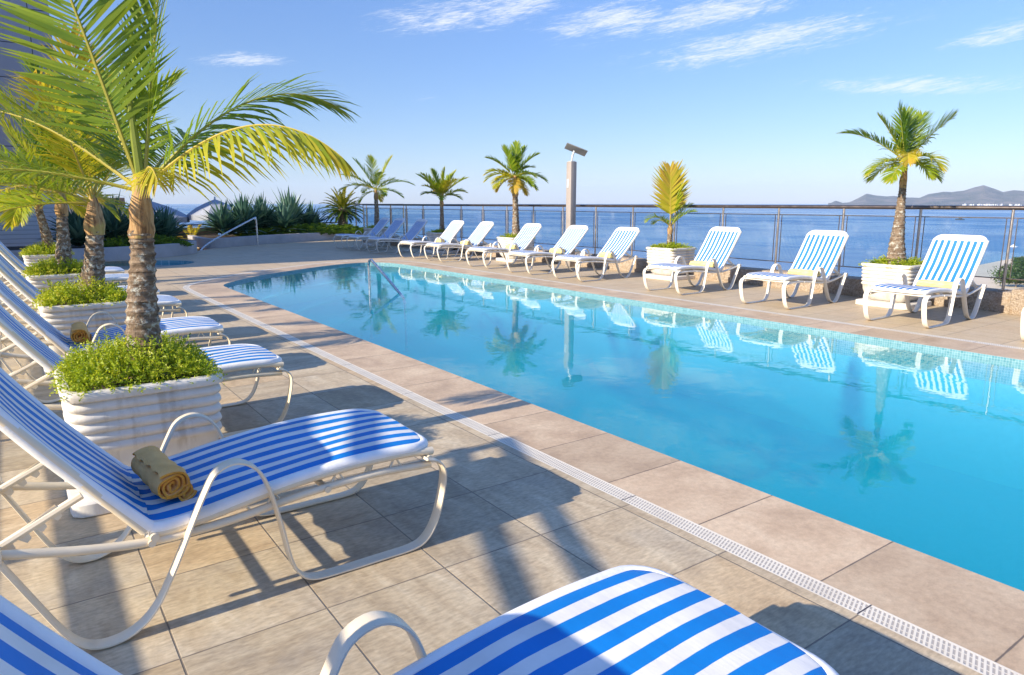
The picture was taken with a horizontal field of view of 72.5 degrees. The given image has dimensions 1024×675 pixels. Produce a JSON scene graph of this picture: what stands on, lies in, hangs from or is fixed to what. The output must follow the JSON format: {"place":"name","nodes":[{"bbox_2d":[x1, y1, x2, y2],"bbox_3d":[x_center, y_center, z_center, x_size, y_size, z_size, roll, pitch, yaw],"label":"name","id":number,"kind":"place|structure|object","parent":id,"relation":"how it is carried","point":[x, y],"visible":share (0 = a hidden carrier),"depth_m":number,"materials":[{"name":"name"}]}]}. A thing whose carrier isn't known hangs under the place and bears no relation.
{"place":"outdoors","nodes":[
{"label":"outdoors","id":0,"kind":"place"},
{"bbox_2d":[0,239,1023,674],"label":"pool deck","id":1,"kind":"structure","parent":0,"point":[514,529],"depth_m":2.98,"materials":[{"name":"tile"}]},
{"bbox_2d":[0,0,68,246],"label":"hotel building","id":2,"kind":"structure","parent":1,"relation":"on","point":[28,233],"depth_m":22.79,"materials":[{"name":"grey glass"}]},
{"bbox_2d":[22,254,54,266],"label":"planter","id":3,"kind":"object","parent":1,"relation":"on","point":[28,260],"visible":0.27,"depth_m":11.66,"materials":[{"name":"ceramic"}]},
{"bbox_2d":[18,241,74,257],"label":"planter shrub","id":4,"kind":"object","parent":3,"relation":"on","point":[36,249],"visible":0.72,"depth_m":11.85,"materials":[{"name":"green plant"}]},
{"bbox_2d":[0,124,120,252],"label":"palm tree","id":5,"kind":"object","parent":3,"relation":"on","point":[46,236],"visible":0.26,"depth_m":11.90,"materials":[{"name":"green plant"}]},
{"bbox_2d":[24,271,79,312],"bbox_3d":[-5.697,-0.530,8.832,0.745,0.594,0.745,-8,13,-36],"label":"planter","id":6,"kind":"object","parent":1,"relation":"on","point":[36,282],"visible":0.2,"depth_m":8.44,"materials":[{"name":"paint"}]},
{"bbox_2d":[22,254,83,277],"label":"planter shrub","id":7,"kind":"object","parent":6,"relation":"on","point":[44,267],"visible":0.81,"depth_m":8.59,"materials":[{"name":"green plant"}]},
{"bbox_2d":[0,89,138,273],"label":"palm tree","id":8,"kind":"object","parent":6,"relation":"on","point":[63,246],"visible":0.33,"depth_m":8.71,"materials":[{"name":"green plant"}]},
{"bbox_2d":[0,241,124,304],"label":"sun lounger","id":9,"kind":"object","parent":1,"relation":"on","point":[110,270],"visible":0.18,"depth_m":10.34,"materials":[{"name":"white plastic"}]},
{"bbox_2d":[0,246,128,310],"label":"sun lounger","id":10,"kind":"object","parent":1,"relation":"on","point":[124,277],"visible":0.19,"depth_m":9.29,"materials":[{"name":"white plastic"}]},
{"bbox_2d":[37,296,126,375],"bbox_3d":[-3.860,-0.052,6.356,0.745,0.594,0.745,-8,13,-34],"label":"planter","id":11,"kind":"object","parent":1,"relation":"on","point":[62,319],"visible":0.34,"depth_m":6.02,"materials":[{"name":"ceramic"}]},
{"bbox_2d":[31,275,126,311],"bbox_3d":[-3.855,-0.427,6.282,0.816,0.294,0.806,-8,13,-35],"label":"planter shrub","id":12,"kind":"object","parent":11,"relation":"on","point":[60,293],"visible":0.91,"depth_m":6.14,"materials":[{"name":"green plant"}]},
{"bbox_2d":[0,18,187,301],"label":"palm tree","id":13,"kind":"object","parent":11,"relation":"on","point":[84,163],"visible":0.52,"depth_m":6.07,"materials":[{"name":"green plant"}]},
{"bbox_2d":[0,255,164,338],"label":"sun lounger","id":14,"kind":"object","parent":1,"relation":"on","point":[18,276],"visible":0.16,"depth_m":7.74,"materials":[{"name":"white plastic"}]},
{"bbox_2d":[0,262,187,343],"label":"sun lounger","id":15,"kind":"object","parent":1,"relation":"on","point":[30,295],"visible":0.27,"depth_m":6.91,"materials":[{"name":"white plastic"}]},
{"bbox_2d":[0,240,196,264],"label":"planter wall","id":16,"kind":"structure","parent":1,"relation":"on","point":[124,252],"depth_m":18.02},
{"bbox_2d":[7,244,117,249],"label":"planting soil","id":17,"kind":"structure","parent":16,"relation":"in","point":[22,247],"depth_m":18.95,"materials":[{"name":"brown soil"}]},
{"bbox_2d":[37,201,113,246],"bbox_3d":[-11.573,-3.016,18.499,1.853,1.217,1.881,0,11,2],"label":"sword leaf plant","id":18,"kind":"object","parent":17,"relation":"on","point":[78,235],"visible":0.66,"depth_m":18.29,"materials":[{"name":"green plant"}]},
{"bbox_2d":[71,189,129,246],"bbox_3d":[-11.088,-3.288,19.276,2.456,1.630,2.221,-8,13,-35],"label":"sword leaf plant","id":19,"kind":"object","parent":17,"relation":"on","point":[111,220],"visible":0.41,"depth_m":19.09,"materials":[{"name":"green plant"}]},
{"bbox_2d":[84,233,193,247],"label":"hedge","id":20,"kind":"object","parent":17,"relation":"on","point":[120,241],"visible":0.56,"depth_m":19.11,"materials":[{"name":"green plant"}]},
{"bbox_2d":[118,196,180,236],"bbox_3d":[-10.568,-3.359,19.919,2.245,1.543,1.999,10,15,42],"label":"sword leaf plant","id":21,"kind":"object","parent":17,"relation":"on","point":[158,222],"visible":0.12,"depth_m":19.86,"materials":[{"name":"green plant"}]},
{"bbox_2d":[153,206,194,240],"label":"sword leaf plant","id":22,"kind":"object","parent":17,"relation":"on","point":[170,222],"visible":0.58,"depth_m":20.43,"materials":[{"name":"green plant"}]},
{"bbox_2d":[0,280,230,402],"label":"sun lounger","id":23,"kind":"object","parent":1,"relation":"on","point":[32,318],"visible":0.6,"depth_m":5.50,"materials":[{"name":"blue fabric"}]},
{"bbox_2d":[70,322,91,343],"bbox_3d":[-3.390,-0.036,5.486,0.145,0.141,0.348,-7,13,-31],"label":"rolled towel","id":24,"kind":"object","parent":23,"relation":"on","point":[79,332],"visible":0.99,"depth_m":5.36,"materials":[{"name":"yellow fabric"}]},
{"bbox_2d":[54,365,222,517],"bbox_3d":[-1.945,0.464,3.680,0.745,0.594,0.745,-8,13,-35],"label":"planter","id":25,"kind":"object","parent":1,"relation":"on","point":[122,424],"visible":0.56,"depth_m":3.37,"materials":[{"name":"paint"}]},
{"bbox_2d":[46,327,226,401],"bbox_3d":[-1.949,0.083,3.617,0.798,0.281,0.805,-8,13,-35],"label":"planter shrub","id":26,"kind":"object","parent":25,"relation":"on","point":[113,361],"visible":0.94,"depth_m":3.48,"materials":[{"name":"green plant"}]},
{"bbox_2d":[0,0,360,378],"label":"palm tree","id":27,"kind":"object","parent":25,"relation":"on","point":[142,319],"visible":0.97,"depth_m":3.40,"materials":[{"name":"green plant"}]},
{"bbox_2d":[0,305,292,437],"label":"sun lounger","id":28,"kind":"object","parent":1,"relation":"on","point":[233,357],"visible":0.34,"depth_m":4.41,"materials":[{"name":"blue fabric"}]},
{"bbox_2d":[105,260,193,263],"bbox_3d":[-9.498,-1.482,16.521,3.712,0.450,2.700,-8,13,-35],"label":"wading pool basin","id":29,"kind":"object","parent":1,"relation":"in","point":[167,261],"visible":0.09,"depth_m":17.89,"materials":[{"name":"tile"}]},
{"bbox_2d":[105,263,189,268],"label":"wading pool water","id":30,"kind":"structure","parent":29,"relation":"in","point":[124,265],"depth_m":17.41,"materials":[{"name":"blue liquid"}]},
{"bbox_2d":[0,367,446,649],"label":"sun lounger","id":31,"kind":"object","parent":1,"relation":"on","point":[231,473],"visible":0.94,"depth_m":2.64,"materials":[{"name":"blue fabric"}]},
{"bbox_2d":[131,446,196,500],"bbox_3d":[-1.323,0.512,2.643,0.145,0.141,0.348,-10,15,-42],"label":"rolled towel","id":32,"kind":"object","parent":31,"relation":"on","point":[157,471],"visible":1,"depth_m":2.54,"materials":[{"name":"yellow fabric"}]},
{"bbox_2d":[200,217,258,249],"bbox_3d":[-9.308,-3.250,22.981,0.110,1.391,2.674,5,12,22],"label":"ramp handrail","id":33,"kind":"object","parent":1,"relation":"on","point":[216,238],"visible":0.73,"depth_m":23.29,"materials":[{"name":"metal"}]},
{"bbox_2d":[188,232,363,248],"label":"planter wall","id":34,"kind":"structure","parent":1,"relation":"on","point":[249,240],"depth_m":24.86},
{"bbox_2d":[196,234,239,237],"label":"planting soil","id":35,"kind":"structure","parent":34,"relation":"in","point":[212,236],"depth_m":25.57,"materials":[{"name":"brown soil"}]},
{"bbox_2d":[195,198,252,235],"bbox_3d":[-10.258,-4.276,24.725,2.181,1.365,2.110,-8,13,-35],"label":"sword leaf plant","id":36,"kind":"object","parent":35,"relation":"on","point":[221,222],"visible":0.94,"depth_m":24.55,"materials":[{"name":"green plant"}]},
{"bbox_2d":[216,192,275,234],"bbox_3d":[-9.936,-4.571,25.916,2.495,1.724,2.423,-8,13,-35],"label":"sword leaf plant","id":37,"kind":"object","parent":35,"relation":"on","point":[240,207],"visible":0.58,"depth_m":25.64,"materials":[{"name":"green plant"}]},
{"bbox_2d":[247,191,286,227],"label":"sword leaf plant","id":38,"kind":"object","parent":35,"relation":"on","point":[262,208],"visible":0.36,"depth_m":26.41,"materials":[{"name":"green plant"}]},
{"bbox_2d":[263,201,308,232],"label":"sword leaf plant","id":39,"kind":"object","parent":35,"relation":"on","point":[284,217],"visible":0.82,"depth_m":26.42,"materials":[{"name":"green plant"}]},
{"bbox_2d":[267,185,320,224],"bbox_3d":[-8.928,-5.053,27.736,2.981,2.019,2.778,-8,13,-35],"label":"sword leaf plant","id":40,"kind":"object","parent":35,"relation":"on","point":[292,202],"visible":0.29,"depth_m":27.48,"materials":[{"name":"green plant"}]},
{"bbox_2d":[233,222,363,235],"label":"hedge","id":41,"kind":"object","parent":35,"relation":"on","point":[329,229],"visible":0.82,"depth_m":27.16,"materials":[{"name":"green plant"}]},
{"bbox_2d":[298,201,329,224],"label":"sword leaf plant","id":42,"kind":"object","parent":35,"relation":"on","point":[316,219],"visible":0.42,"depth_m":27.99,"materials":[{"name":"green plant"}]},
{"bbox_2d":[317,187,365,224],"bbox_3d":[-7.013,-5.236,28.669,1.936,1.940,1.836,-8,13,-35],"label":"cycad","id":43,"kind":"object","parent":35,"relation":"on","point":[342,211],"visible":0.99,"depth_m":28.44,"materials":[{"name":"green plant"}]},
{"bbox_2d":[333,217,389,248],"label":"sun lounger","id":44,"kind":"object","parent":1,"relation":"on","point":[380,225],"visible":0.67,"depth_m":22.93,"materials":[{"name":"white plastic"}]},
{"bbox_2d":[347,218,404,250],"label":"sun lounger","id":45,"kind":"object","parent":1,"relation":"on","point":[395,225],"visible":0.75,"depth_m":21.98,"materials":[{"name":"white plastic"}]},
{"bbox_2d":[363,227,390,245],"bbox_3d":[-4.693,-3.511,24.252,0.760,0.606,0.760,-7,13,-34],"label":"planter","id":46,"kind":"object","parent":1,"relation":"on","point":[371,243],"visible":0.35,"depth_m":24.04,"materials":[{"name":"paint"}]},
{"bbox_2d":[338,154,413,226],"bbox_3d":[-4.668,-5.037,23.991,2.254,2.551,1.925,-8,13,-35],"label":"palm tree","id":47,"kind":"object","parent":46,"relation":"on","point":[377,179],"visible":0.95,"depth_m":23.94,"materials":[{"name":"green plant"}]},
{"bbox_2d":[353,204,404,235],"bbox_3d":[-5.945,-4.971,29.789,0.090,1.455,5.945,-8,13,-35],"label":"glass railing","id":48,"kind":"object","parent":1,"relation":"on","point":[367,216],"visible":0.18,"depth_m":30.16,"materials":[{"name":"grey metal"}]},
{"bbox_2d":[366,219,427,253],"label":"sun lounger","id":49,"kind":"object","parent":1,"relation":"on","point":[416,228],"visible":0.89,"depth_m":20.70,"materials":[{"name":"white plastic"}]},
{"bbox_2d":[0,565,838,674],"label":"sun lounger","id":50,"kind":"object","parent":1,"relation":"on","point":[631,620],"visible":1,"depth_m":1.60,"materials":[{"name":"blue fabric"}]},
{"bbox_2d":[398,220,464,258],"bbox_3d":[-2.156,-2.671,18.931,1.727,0.969,0.750,-8,13,-35],"label":"sun lounger","id":51,"kind":"object","parent":1,"relation":"on","point":[452,230],"visible":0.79,"depth_m":19.04,"materials":[{"name":"white plastic"}]},
{"bbox_2d":[425,232,458,253],"bbox_3d":[-2.071,-2.802,20.576,0.760,0.606,0.760,-8,13,-35],"label":"planter","id":52,"kind":"object","parent":1,"relation":"on","point":[432,236],"visible":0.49,"depth_m":20.36,"materials":[{"name":"paint"}]},
{"bbox_2d":[428,228,445,232],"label":"planter shrub","id":53,"kind":"object","parent":52,"relation":"on","point":[437,230],"visible":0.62,"depth_m":20.35,"materials":[{"name":"green plant"}]},
{"bbox_2d":[417,166,468,232],"bbox_3d":[-2.039,-4.008,20.318,1.467,1.923,1.320,5,12,26],"label":"palm tree","id":54,"kind":"object","parent":52,"relation":"on","point":[440,189],"visible":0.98,"depth_m":20.21,"materials":[{"name":"green plant"}]},
{"bbox_2d":[424,221,493,261],"bbox_3d":[-1.325,-2.473,17.906,1.726,0.969,0.750,-7,13,-34],"label":"sun lounger","id":55,"kind":"object","parent":1,"relation":"on","point":[479,234],"visible":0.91,"depth_m":17.98,"materials":[{"name":"white plastic"}]},
{"bbox_2d":[460,240,470,244],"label":"rolled towel","id":56,"kind":"object","parent":55,"relation":"on","point":[466,242],"visible":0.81,"depth_m":17.88,"materials":[{"name":"yellow fabric"}]},
{"bbox_2d":[466,223,541,268],"bbox_3d":[-0.155,-2.149,16.229,1.726,0.969,0.750,-8,13,-36],"label":"sun lounger","id":57,"kind":"object","parent":1,"relation":"on","point":[525,236],"visible":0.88,"depth_m":16.34,"materials":[{"name":"white plastic"}]},
{"bbox_2d":[505,244,516,249],"bbox_3d":[-0.007,-2.123,16.353,0.145,0.120,0.383,-7,13,-32],"label":"rolled towel","id":58,"kind":"object","parent":57,"relation":"on","point":[514,247],"visible":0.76,"depth_m":16.25,"materials":[{"name":"yellow fabric"}]},
{"bbox_2d":[496,237,533,262],"bbox_3d":[0.088,-2.242,17.674,0.760,0.606,0.760,-8,13,-34],"label":"planter","id":59,"kind":"object","parent":1,"relation":"on","point":[503,241],"visible":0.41,"depth_m":17.48,"materials":[{"name":"paint"}]},
{"bbox_2d":[482,140,547,234],"bbox_3d":[0.138,-3.685,17.345,1.546,2.415,1.379,-8,13,-35],"label":"palm tree","id":60,"kind":"object","parent":59,"relation":"on","point":[518,183],"visible":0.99,"depth_m":17.27,"materials":[{"name":"green plant"}]},
{"bbox_2d":[499,232,534,238],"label":"planter shrub","id":61,"kind":"object","parent":59,"relation":"on","point":[510,236],"visible":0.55,"depth_m":17.45,"materials":[{"name":"green plant"}]},
{"bbox_2d":[506,225,588,274],"bbox_3d":[0.786,-1.889,14.878,1.727,0.969,0.750,-8,13,-34],"label":"sun lounger","id":62,"kind":"object","parent":1,"relation":"on","point":[570,238],"visible":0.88,"depth_m":14.97,"materials":[{"name":"white plastic"}]},
{"bbox_2d":[549,248,564,253],"bbox_3d":[0.970,-1.864,15.009,0.145,0.120,0.383,-9,14,-39],"label":"rolled towel","id":63,"kind":"object","parent":62,"relation":"on","point":[558,250],"visible":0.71,"depth_m":14.93,"materials":[{"name":"fabric"}]},
{"bbox_2d":[564,143,587,266],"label":"solar lamp pillar","id":64,"kind":"structure","parent":1,"relation":"on","point":[571,173],"depth_m":15.81,"materials":[{"name":"grey metal"}]},
{"bbox_2d":[551,227,639,281],"bbox_3d":[1.676,-1.652,13.650,1.726,0.969,0.750,-8,13,-36],"label":"sun lounger","id":65,"kind":"object","parent":1,"relation":"on","point":[619,242],"visible":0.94,"depth_m":13.76,"materials":[{"name":"white plastic"}]},
{"bbox_2d":[598,252,612,258],"bbox_3d":[1.863,-1.627,13.780,0.145,0.120,0.383,-6,13,-29],"label":"rolled towel","id":66,"kind":"object","parent":65,"relation":"on","point":[609,255],"visible":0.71,"depth_m":13.75,"materials":[{"name":"fabric"}]},
{"bbox_2d":[183,260,1023,674],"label":"drain channel","id":67,"kind":"object","parent":1,"relation":"on","point":[945,648],"visible":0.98,"depth_m":3.19,"materials":[{"name":"white plastic"}]},
{"bbox_2d":[223,262,1023,590],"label":"pool basin","id":68,"kind":"object","parent":1,"relation":"in","point":[915,446],"visible":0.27,"depth_m":8.24,"materials":[{"name":"tile"}]},
{"bbox_2d":[248,283,401,336],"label":"pool steps","id":69,"kind":"structure","parent":68,"relation":"in","point":[345,309],"depth_m":14.71,"materials":[{"name":"tile"}]},
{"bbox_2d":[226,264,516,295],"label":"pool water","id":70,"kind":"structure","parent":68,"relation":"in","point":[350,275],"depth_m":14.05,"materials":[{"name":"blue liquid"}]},
{"bbox_2d":[189,261,1023,674],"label":"pool coping","id":71,"kind":"object","parent":68,"relation":"on","point":[981,615],"visible":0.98,"depth_m":3.56,"materials":[{"name":"stone"}]},
{"bbox_2d":[368,259,409,351],"bbox_3d":[-2.175,-0.598,12.148,0.108,1.472,1.478,-8,13,-35],"label":"pool handrail","id":72,"kind":"object","parent":71,"relation":"on","point":[397,291],"visible":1,"depth_m":12.15,"materials":[{"name":"metal"}]},
{"bbox_2d":[645,246,695,280],"bbox_3d":[3.091,-1.461,13.627,0.760,0.606,0.760,-8,13,-35],"label":"planter","id":73,"kind":"object","parent":1,"relation":"on","point":[661,255],"visible":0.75,"depth_m":13.38,"materials":[{"name":"ceramic"}]},
{"bbox_2d":[644,159,696,246],"bbox_3d":[3.031,-2.593,13.542,1.069,1.712,0.774,-1,11,-4],"label":"palm tree","id":74,"kind":"object","parent":73,"relation":"on","point":[672,198],"visible":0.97,"depth_m":13.38,"materials":[{"name":"green plant"}]},
{"bbox_2d":[650,241,697,250],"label":"planter shrub","id":75,"kind":"object","parent":73,"relation":"on","point":[673,245],"visible":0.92,"depth_m":13.44,"materials":[{"name":"green plant"}]},
{"bbox_2d":[363,237,1011,312],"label":"stone curb","id":76,"kind":"structure","parent":1,"relation":"on","point":[994,300],"depth_m":11.74,"materials":[{"name":"stone"}]},
{"bbox_2d":[362,204,1023,290],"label":"glass railing","id":77,"kind":"object","parent":76,"relation":"on","point":[955,207],"visible":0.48,"depth_m":12.15,"materials":[{"name":"clear glass"}]},
{"bbox_2d":[643,227,741,294],"bbox_3d":[3.061,-1.319,11.738,1.641,1.040,0.750,-8,13,-34],"label":"sun lounger","id":78,"kind":"object","parent":1,"relation":"on","point":[718,246],"visible":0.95,"depth_m":11.86,"materials":[{"name":"white plastic"}]},
{"bbox_2d":[689,261,714,267],"bbox_3d":[3.247,-1.252,11.877,0.152,0.102,0.470,-9,14,-40],"label":"rolled towel","id":79,"kind":"object","parent":78,"relation":"on","point":[703,263],"visible":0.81,"depth_m":11.85,"materials":[{"name":"fabric"}]},
{"bbox_2d":[739,230,848,308],"bbox_3d":[4.161,-1.027,10.225,1.641,1.040,0.750,-8,13,-35],"label":"sun lounger","id":80,"kind":"object","parent":1,"relation":"on","point":[821,251],"visible":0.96,"depth_m":10.37,"materials":[{"name":"white plastic"}]},
{"bbox_2d":[788,269,820,275],"bbox_3d":[4.338,-0.962,10.375,0.152,0.102,0.470,-7,13,-34],"label":"rolled towel","id":81,"kind":"object","parent":80,"relation":"on","point":[800,272],"visible":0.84,"depth_m":10.35,"materials":[{"name":"fabric"}]},
{"bbox_2d":[855,262,931,309],"bbox_3d":[5.495,-0.764,10.016,0.760,0.606,0.760,-8,13,-35],"label":"planter","id":82,"kind":"object","parent":1,"relation":"on","point":[873,274],"visible":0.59,"depth_m":9.81,"materials":[{"name":"paint"}]},
{"bbox_2d":[858,254,923,268],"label":"planter shrub","id":83,"kind":"object","parent":82,"relation":"on","point":[910,261],"visible":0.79,"depth_m":9.82,"materials":[{"name":"green plant"}]},
{"bbox_2d":[837,101,956,265],"bbox_3d":[5.453,-2.161,9.798,1.455,2.281,1.303,-8,13,-35],"label":"palm tree","id":84,"kind":"object","parent":82,"relation":"on","point":[907,150],"visible":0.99,"depth_m":9.71,"materials":[{"name":"green plant"}]},
{"bbox_2d":[863,234,988,327],"bbox_3d":[5.226,-0.745,8.760,1.641,1.040,0.750,-8,13,-35],"label":"sun lounger","id":85,"kind":"object","parent":1,"relation":"on","point":[955,259],"visible":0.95,"depth_m":8.91,"materials":[{"name":"white plastic"}]},
{"bbox_2d":[916,279,959,288],"bbox_3d":[5.419,-0.675,8.889,0.152,0.102,0.470,-8,13,-36],"label":"rolled towel","id":86,"kind":"object","parent":85,"relation":"on","point":[934,283],"visible":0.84,"depth_m":8.87,"materials":[{"name":"yellow fabric"}]},
{"bbox_2d":[1009,287,1023,314],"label":"stone block","id":87,"kind":"structure","parent":1,"relation":"on","point":[1016,307],"depth_m":9.16,"materials":[{"name":"stone"}]},
{"bbox_2d":[1020,308,1023,340],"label":"sun lounger","id":88,"kind":"object","parent":1,"relation":"on","point":[1022,326],"visible":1,"depth_m":7.31,"materials":[{"name":"white plastic"}]},
{"bbox_2d":[48,0,1023,203],"label":"sky","id":89,"kind":"structure","parent":0,"point":[754,97],"materials":[{"name":"blue"}]},
{"bbox_2d":[123,204,1023,276],"bbox_3d":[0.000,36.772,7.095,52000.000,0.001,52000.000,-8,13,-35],"label":"sea","id":90,"kind":"structure","parent":0,"point":[869,238],"depth_m":1175.79,"materials":[{"name":"liquid"}]},
{"bbox_2d":[828,185,1023,204],"bbox_3d":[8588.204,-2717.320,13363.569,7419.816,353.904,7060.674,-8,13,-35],"label":"hills","id":91,"kind":"structure","parent":0,"point":[983,194],"depth_m":11560.80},
{"bbox_2d":[964,204,1019,205],"bbox_3d":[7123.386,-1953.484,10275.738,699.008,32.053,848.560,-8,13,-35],"label":"town","id":92,"kind":"object","parent":91,"relation":"on","point":[995,204],"visible":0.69,"depth_m":10195.73},
{"bbox_2d":[973,256,1023,289],"bbox_3d":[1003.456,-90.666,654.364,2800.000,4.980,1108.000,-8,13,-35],"label":"beach","id":93,"kind":"structure","parent":0,"point":[983,269],"depth_m":354.33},
{"bbox_2d":[987,262,1023,278],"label":"beach tree","id":94,"kind":"object","parent":93,"relation":"on","point":[1016,268],"visible":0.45,"depth_m":316.50,"materials":[{"name":"green plant"}]},
{"bbox_2d":[993,268,1023,286],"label":"beach tree","id":95,"kind":"object","parent":93,"relation":"on","point":[1018,275],"visible":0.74,"depth_m":301.31,"materials":[{"name":"green plant"}]},
{"bbox_2d":[1013,256,1023,268],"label":"beach tree","id":96,"kind":"object","parent":93,"relation":"on","point":[1021,261],"visible":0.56,"depth_m":337.31,"materials":[{"name":"green plant"}]},
{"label":"lower terrace","id":97,"kind":"structure","parent":0,"visible":0},
{"bbox_2d":[69,198,124,218],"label":"garden wall","id":98,"kind":"structure","parent":97,"relation":"on","point":[121,199],"depth_m":24.72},
{"bbox_2d":[123,199,189,222],"bbox_3d":[-13.783,-4.072,26.858,2.494,2.520,2.494,-4,12,-18],"label":"parasol","id":99,"kind":"object","parent":97,"relation":"on","point":[177,213],"visible":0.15,"depth_m":26.52,"materials":[{"name":"grey fabric"}]},
{"bbox_2d":[175,228,215,238],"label":"parapet wall","id":100,"kind":"structure","parent":97,"relation":"on","point":[199,233],"depth_m":28.45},
{"bbox_2d":[187,196,232,234],"bbox_3d":[-11.702,-4.276,27.706,2.033,2.600,2.033,-6,13,-30],"label":"parasol","id":101,"kind":"object","parent":97,"relation":"on","point":[196,213],"visible":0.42,"depth_m":26.85,"materials":[{"name":"grey fabric"}]},
{"bbox_2d":[177,222,337,234],"bbox_3d":[-14.021,-4.040,28.568,14.745,1.150,0.090,-8,13,-35],"label":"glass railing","id":102,"kind":"object","parent":97,"relation":"on","point":[221,234],"visible":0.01,"depth_m":29.04,"materials":[{"name":"blue metal"}]},
{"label":"planter","id":103,"kind":"object","parent":97,"relation":"on","visible":0},
{"bbox_2d":[177,224,200,238],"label":"shrub","id":104,"kind":"object","parent":103,"relation":"on","point":[191,231],"visible":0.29,"depth_m":25.91,"materials":[{"name":"yellow plant"}]}
]}

